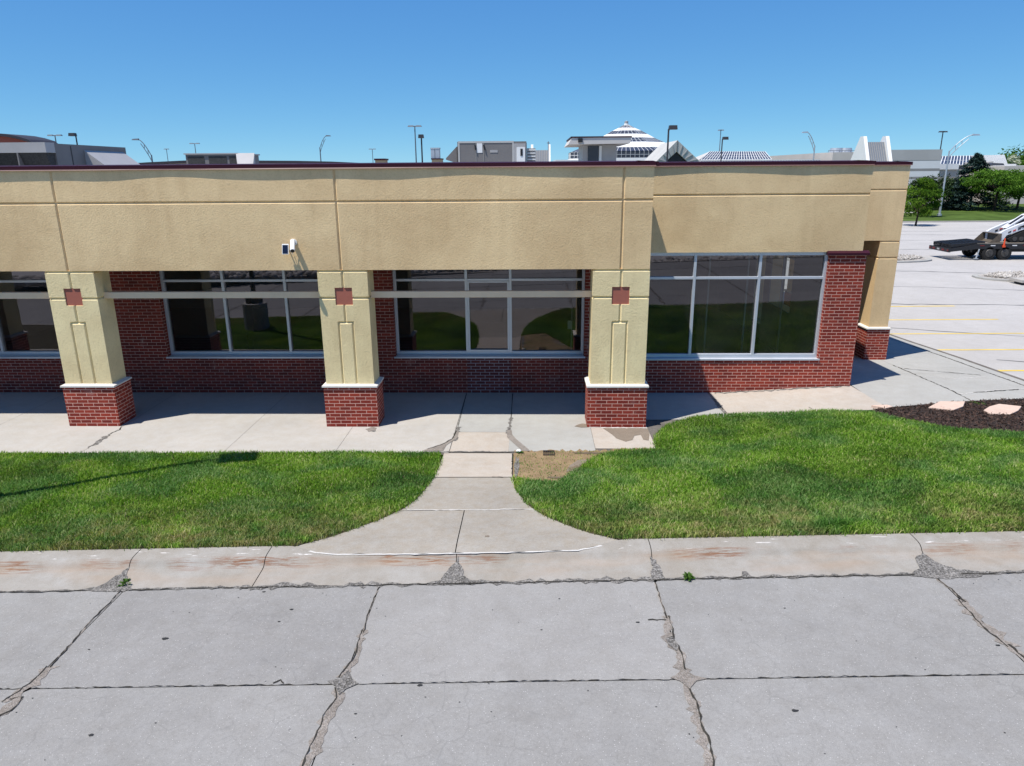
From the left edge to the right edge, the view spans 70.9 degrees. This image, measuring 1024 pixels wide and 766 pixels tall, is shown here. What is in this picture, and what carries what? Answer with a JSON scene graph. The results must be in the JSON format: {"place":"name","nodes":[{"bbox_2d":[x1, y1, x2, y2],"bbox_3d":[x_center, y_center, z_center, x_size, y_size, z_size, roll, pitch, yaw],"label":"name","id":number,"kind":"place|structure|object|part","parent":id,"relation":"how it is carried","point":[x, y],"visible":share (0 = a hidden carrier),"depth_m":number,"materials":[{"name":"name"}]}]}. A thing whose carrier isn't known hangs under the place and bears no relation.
{"place":"outdoors","nodes":[
{"label":"outdoors","id":0,"kind":"place"},
{"bbox_2d":[0,133,57,143],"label":"arched roof building","id":1,"kind":"structure","parent":0,"point":[4,138],"depth_m":59.85,"materials":[{"name":"metal"}]},
{"bbox_2d":[0,386,882,454],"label":"pavement","id":2,"kind":"structure","parent":0,"point":[36,422],"depth_m":14.17,"materials":[{"name":"concrete"}]},
{"bbox_2d":[0,160,912,427],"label":"commercial building","id":3,"kind":"structure","parent":2,"relation":"on","point":[615,292],"depth_m":14.53,"materials":[{"name":"beige paint"}]},
{"bbox_2d":[0,271,60,358],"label":"window","id":4,"kind":"structure","parent":3,"relation":"in","point":[27,328],"depth_m":15.94,"materials":[{"name":"glass"}]},
{"bbox_2d":[0,142,139,165],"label":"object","id":5,"kind":"structure","parent":3,"relation":"on","point":[27,153],"depth_m":21.90,"materials":[{"name":"metal"}]},
{"bbox_2d":[183,153,259,163],"bbox_3d":[-11.673,-8.992,29.919,2.986,1.053,3.050,0,16,2],"label":"rooftop unit","id":6,"kind":"object","parent":3,"relation":"on","point":[222,158],"visible":0.49,"depth_m":28.93,"materials":[{"name":"metal"}]},
{"bbox_2d":[159,270,323,357],"bbox_3d":[-5.563,-1.662,15.613,4.130,2.260,0.272,0,16,2],"label":"window","id":7,"kind":"structure","parent":3,"relation":"in","point":[197,327],"depth_m":15.78,"materials":[{"name":"glass"}]},
{"bbox_2d":[282,244,288,253],"bbox_3d":[-4.046,-2.405,12.889,0.120,0.175,0.157,0,16,2],"label":"solar panel","id":8,"kind":"object","parent":3,"relation":"attached to","point":[285,248],"visible":1,"depth_m":12.84,"materials":[{"name":"blue plastic"}]},
{"bbox_2d":[290,239,296,253],"bbox_3d":[-3.906,-2.417,12.808,0.117,0.278,0.308,-2,17,-5],"label":"security camera","id":9,"kind":"object","parent":3,"relation":"attached to","point":[293,242],"visible":1,"depth_m":12.75,"materials":[{"name":"white plastic"}]},
{"bbox_2d":[374,159,388,162],"bbox_3d":[-4.928,-8.099,27.240,0.425,0.759,0.640,0,16,2],"label":"chimney","id":10,"kind":"object","parent":3,"relation":"on","point":[381,160],"visible":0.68,"depth_m":26.89,"materials":[{"name":"beige paint"}]},
{"bbox_2d":[430,148,443,161],"bbox_3d":[-2.821,-8.276,27.125,0.430,1.132,0.610,0,16,2],"label":"chimney","id":11,"kind":"object","parent":3,"relation":"on","point":[435,154],"visible":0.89,"depth_m":26.84,"materials":[{"name":"beige paint"}]},
{"bbox_2d":[392,269,584,357],"bbox_3d":[-0.498,-1.659,15.476,4.165,2.260,0.272,0,16,2],"label":"window","id":12,"kind":"structure","parent":3,"relation":"in","point":[469,327],"depth_m":15.63,"materials":[{"name":"glass"}]},
{"bbox_2d":[446,141,535,161],"bbox_3d":[-0.829,-9.260,29.899,3.600,1.422,2.669,0,16,2],"label":"rooftop unit","id":13,"kind":"object","parent":3,"relation":"on","point":[491,151],"visible":0.65,"depth_m":28.61,"materials":[{"name":"metal"}]},
{"bbox_3d":[0.354,-8.801,28.648,0.337,1.132,0.034,0,16,2],"label":"service door","id":14,"kind":"part","parent":13,"relation":"part of","materials":[{"name":"white paint"}]},
{"bbox_2d":[564,136,631,160],"bbox_3d":[4.469,-12.087,38.490,3.160,1.907,5.120,0,16,2],"label":"penthouse","id":15,"kind":"object","parent":3,"relation":"on","point":[597,148],"visible":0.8,"depth_m":36.96,"materials":[{"name":"paint"}]},
{"bbox_2d":[588,146,601,160],"bbox_3d":[4.263,-11.517,37.138,0.711,1.381,0.044,0,16,2],"label":"window","id":16,"kind":"structure","parent":15,"relation":"in","point":[594,152],"depth_m":37.03,"materials":[{"name":"grey glass"}]},
{"bbox_2d":[646,252,827,359],"bbox_3d":[4.542,-1.621,15.314,4.150,2.305,0.204,0,16,2],"label":"window","id":17,"kind":"structure","parent":3,"relation":"in","point":[711,305],"depth_m":15.36,"materials":[{"name":"glass"}]},
{"bbox_2d":[88,386,841,452],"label":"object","id":18,"kind":"object","parent":2,"relation":"on","point":[625,434],"visible":0.98,"depth_m":13.32,"materials":[{"name":"grey concrete"}]},
{"bbox_2d":[871,405,892,408],"bbox_3d":[7.300,0.485,14.158,0.363,0.058,0.192,-2,17,-5],"label":"flagstone","id":19,"kind":"object","parent":2,"relation":"on","point":[881,406],"visible":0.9,"depth_m":14.16,"materials":[{"name":"beige stone"}]},
{"bbox_2d":[0,573,1023,765],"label":"road","id":20,"kind":"structure","parent":0,"point":[901,670],"depth_m":6.55,"materials":[{"name":"concrete"}]},
{"bbox_2d":[0,531,1023,590],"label":"kerb","id":21,"kind":"structure","parent":20,"relation":"on","point":[828,555],"depth_m":8.40,"materials":[{"name":"concrete"}]},
{"bbox_2d":[116,578,130,586],"bbox_3d":[-4.483,2.303,8.348,0.172,0.066,0.178,-4,17,-13],"label":"weed","id":22,"kind":"object","parent":21,"relation":"on","point":[125,580],"visible":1,"depth_m":8.33,"materials":[{"name":"green plant"}]},
{"bbox_2d":[0,553,1023,591],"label":"gutter debris","id":23,"kind":"object","parent":20,"relation":"on","point":[929,567],"visible":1,"depth_m":8.09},
{"bbox_2d":[683,571,695,580],"bbox_3d":[1.966,2.146,7.981,0.153,0.092,0.158,0,16,2],"label":"weed","id":24,"kind":"object","parent":23,"relation":"on","point":[689,575],"visible":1,"depth_m":7.98,"materials":[{"name":"green plant"}]},
{"bbox_2d":[0,407,1023,551],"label":"ground","id":25,"kind":"structure","parent":0,"point":[520,495],"depth_m":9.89,"materials":[{"name":"green plant"}]},
{"bbox_2d":[0,448,442,551],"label":"lawn","id":26,"kind":"structure","parent":25,"relation":"on","point":[186,477],"depth_m":10.60,"materials":[{"name":"green plant"}]},
{"bbox_2d":[295,453,616,554],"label":"walkway","id":27,"kind":"structure","parent":25,"relation":"on","point":[469,503],"depth_m":9.35,"materials":[{"name":"concrete"}]},
{"bbox_2d":[511,450,603,482],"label":"bare dirt","id":28,"kind":"structure","parent":25,"relation":"on","point":[536,471],"depth_m":11.92,"materials":[{"name":"brown soil"}]},
{"bbox_2d":[543,450,554,455],"bbox_3d":[0.637,1.215,12.435,0.200,0.030,0.210,0,16,2],"label":"drain grate","id":29,"kind":"object","parent":28,"relation":"on","point":[547,454],"visible":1,"depth_m":12.39,"materials":[{"name":"metal"}]},
{"bbox_2d":[873,397,1023,431],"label":"mulch bed","id":30,"kind":"object","parent":25,"relation":"on","point":[958,414],"visible":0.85,"depth_m":13.58,"materials":[{"name":"brown wood"}]},
{"bbox_2d":[928,401,964,410],"bbox_3d":[8.616,0.455,14.176,0.934,0.058,0.425,-14,21,-38],"label":"flagstone","id":31,"kind":"object","parent":30,"relation":"on","point":[949,405],"visible":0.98,"depth_m":14.12,"materials":[{"name":"beige stone"}]},
{"bbox_2d":[984,404,1020,414],"bbox_3d":[9.428,0.524,13.834,0.942,0.058,0.436,-12,20,-35],"label":"flagstone","id":32,"kind":"object","parent":30,"relation":"on","point":[1005,409],"visible":0.93,"depth_m":13.79,"materials":[{"name":"beige stone"}]},
{"bbox_2d":[0,0,1023,162],"label":"sky","id":33,"kind":"structure","parent":0,"point":[271,79],"materials":[{"name":"blue"}]},
{"bbox_2d":[22,254,1022,591],"bbox_3d":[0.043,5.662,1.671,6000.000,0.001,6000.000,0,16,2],"label":"terrain","id":34,"kind":"structure","parent":0,"point":[522,498],"depth_m":12.34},
{"bbox_2d":[319,135,329,160],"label":"highway lamp","id":35,"kind":"object","parent":34,"relation":"on","point":[322,145],"visible":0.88,"depth_m":105.21,"materials":[{"name":"grey metal"}]},
{"bbox_2d":[696,151,820,160],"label":"skylight","id":36,"kind":"object","parent":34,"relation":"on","point":[739,156],"visible":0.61,"depth_m":100.72,"materials":[{"name":"white glass"}]},
{"bbox_2d":[770,148,942,203],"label":"department store","id":37,"kind":"structure","parent":34,"relation":"on","point":[926,162],"depth_m":102.64,"materials":[{"name":"concrete"}]},
{"bbox_2d":[938,155,1023,203],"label":"mall wing","id":38,"kind":"structure","parent":34,"relation":"on","point":[956,163],"depth_m":111.74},
{"bbox_2d":[997,148,1023,165],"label":"hill tree","id":39,"kind":"object","parent":34,"relation":"on","point":[1020,158],"visible":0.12,"depth_m":213.83,"materials":[{"name":"green plant"}]},
{"bbox_2d":[1007,154,1021,165],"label":"blossom tree","id":40,"kind":"object","parent":34,"relation":"on","point":[1013,160],"visible":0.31,"depth_m":187.52,"materials":[{"name":"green plant"}]},
{"bbox_2d":[1005,144,1023,163],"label":"hill tree","id":41,"kind":"object","parent":34,"relation":"on","point":[1017,153],"visible":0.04,"depth_m":223.34,"materials":[{"name":"green plant"}]},
{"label":"mall building","id":42,"kind":"object","parent":34,"relation":"on","visible":0},
{"bbox_2d":[531,144,550,160],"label":"roof monitor","id":43,"kind":"object","parent":42,"relation":"on","point":[541,155],"visible":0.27,"depth_m":79.65,"materials":[{"name":"white metal"}]},
{"bbox_2d":[568,121,664,160],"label":"glass dome","id":44,"kind":"structure","parent":42,"relation":"on","point":[642,146],"depth_m":116.85,"materials":[{"name":"white glass"}]},
{"bbox_2d":[851,136,891,160],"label":"roof monitor","id":45,"kind":"object","parent":42,"relation":"on","point":[865,149],"visible":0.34,"depth_m":78.38,"materials":[{"name":"white metal"}]},
{"bbox_2d":[666,125,677,161],"bbox_3d":[8.822,-10.505,40.465,0.520,7.530,0.360,0,16,2],"label":"street lamp","id":46,"kind":"object","parent":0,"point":[672,127],"visible":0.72,"depth_m":39.52,"materials":[{"name":"black metal"}]},
{"bbox_2d":[850,334,1023,406],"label":"side pavement","id":47,"kind":"structure","parent":0,"point":[907,372],"depth_m":16.34,"materials":[{"name":"grey concrete"}]},
{"bbox_2d":[888,222,1023,378],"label":"parking lot","id":48,"kind":"structure","parent":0,"point":[946,302],"depth_m":29.17,"materials":[{"name":"concrete"}]},
{"bbox_2d":[68,133,77,144],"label":"street lamp","id":49,"kind":"object","parent":48,"relation":"on","point":[72,134],"visible":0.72,"depth_m":52.75,"materials":[{"name":"black metal"}]},
{"bbox_2d":[418,134,423,161],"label":"street lamp","id":50,"kind":"object","parent":48,"relation":"on","point":[421,136],"visible":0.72,"depth_m":47.60,"materials":[{"name":"black metal"}]},
{"bbox_2d":[720,137,728,160],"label":"street lamp","id":51,"kind":"object","parent":48,"relation":"on","point":[725,138],"visible":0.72,"depth_m":58.42,"materials":[{"name":"black metal"}]},
{"bbox_2d":[897,256,931,262],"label":"island","id":52,"kind":"structure","parent":48,"relation":"on","point":[925,259],"depth_m":41.59,"materials":[{"name":"concrete"}]},
{"bbox_2d":[897,254,922,259],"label":"stones","id":53,"kind":"object","parent":52,"relation":"on","point":[904,257],"visible":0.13,"depth_m":42.47,"materials":[{"name":"grey stone"}]},
{"bbox_2d":[904,177,937,225],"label":"young tree","id":54,"kind":"object","parent":48,"relation":"on","point":[920,205],"visible":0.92,"depth_m":66.42,"materials":[{"name":"green plant"}]},
{"bbox_2d":[929,238,1023,259],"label":"flatbed trailer","id":55,"kind":"object","parent":48,"relation":"on","point":[984,250],"visible":0.98,"depth_m":42.09,"materials":[{"name":"black paint"}]},
{"bbox_2d":[974,214,1023,242],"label":"track loader","id":56,"kind":"object","parent":55,"relation":"on","point":[1012,230],"visible":0.98,"depth_m":42.29,"materials":[{"name":"metal"}]},
{"bbox_2d":[972,273,1014,281],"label":"island","id":57,"kind":"structure","parent":48,"relation":"on","point":[980,276],"depth_m":34.84,"materials":[{"name":"concrete"}]},
{"bbox_2d":[984,270,1023,277],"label":"stones","id":58,"kind":"object","parent":57,"relation":"on","point":[1007,274],"visible":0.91,"depth_m":35.29,"materials":[{"name":"grey stone"}]},
{"bbox_2d":[903,204,1023,222],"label":"lawn","id":59,"kind":"structure","parent":0,"point":[980,214],"depth_m":78.66,"materials":[{"name":"green plant"}]},
{"bbox_2d":[132,138,152,161],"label":"highway lamp","id":60,"kind":"object","parent":59,"relation":"on","point":[151,158],"visible":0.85,"depth_m":77.06,"materials":[{"name":"grey metal"}]},
{"bbox_2d":[139,160,352,164],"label":"dark roofed building","id":61,"kind":"structure","parent":59,"relation":"on","point":[184,162],"depth_m":67.14,"materials":[{"name":"grey"}]},
{"bbox_2d":[408,125,421,161],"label":"light pole","id":62,"kind":"object","parent":59,"relation":"on","point":[415,138],"visible":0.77,"depth_m":94.92,"materials":[{"name":"grey metal"}]},
{"bbox_2d":[644,140,698,161],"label":"gable frame","id":63,"kind":"object","parent":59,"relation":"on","point":[678,151],"visible":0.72,"depth_m":90.39,"materials":[{"name":"white paint"}]},
{"bbox_2d":[802,131,814,160],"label":"highway lamp","id":64,"kind":"object","parent":59,"relation":"on","point":[811,143],"visible":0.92,"depth_m":89.28,"materials":[{"name":"metal"}]},
{"bbox_2d":[912,188,946,208],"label":"young tree","id":65,"kind":"object","parent":59,"relation":"on","point":[937,204],"visible":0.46,"depth_m":76.65,"materials":[{"name":"green plant"}]},
{"bbox_2d":[906,172,965,208],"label":"dark tree","id":66,"kind":"object","parent":59,"relation":"on","point":[948,185],"visible":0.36,"depth_m":86.51,"materials":[{"name":"green plant"}]},
{"bbox_2d":[933,178,977,210],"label":"spruce tree","id":67,"kind":"object","parent":59,"relation":"on","point":[963,196],"visible":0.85,"depth_m":85.20,"materials":[{"name":"green plant"}]},
{"bbox_2d":[937,134,979,215],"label":"highway lamp","id":68,"kind":"object","parent":59,"relation":"on","point":[939,213],"visible":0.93,"depth_m":77.39,"materials":[{"name":"metal"}]},
{"bbox_2d":[942,152,1017,210],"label":"spruce tree","id":69,"kind":"object","parent":59,"relation":"on","point":[977,162],"visible":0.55,"depth_m":86.32,"materials":[{"name":"green plant"}]},
{"bbox_2d":[959,167,1023,210],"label":"locust tree","id":70,"kind":"object","parent":59,"relation":"on","point":[1014,177],"visible":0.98,"depth_m":82.70,"materials":[{"name":"green plant"}]},
{"bbox_2d":[984,190,1020,205],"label":"shrub","id":71,"kind":"object","parent":59,"relation":"on","point":[1005,199],"visible":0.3,"depth_m":90.69,"materials":[{"name":"green plant"}]},
{"bbox_2d":[987,172,1023,208],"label":"locust tree","id":72,"kind":"object","parent":59,"relation":"on","point":[1011,194],"visible":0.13,"depth_m":86.19,"materials":[{"name":"green plant"}]},
{"bbox_2d":[1009,277,1023,284],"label":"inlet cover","id":73,"kind":"object","parent":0,"point":[1018,280],"visible":1,"depth_m":33.52,"materials":[{"name":"concrete"}]}
]}

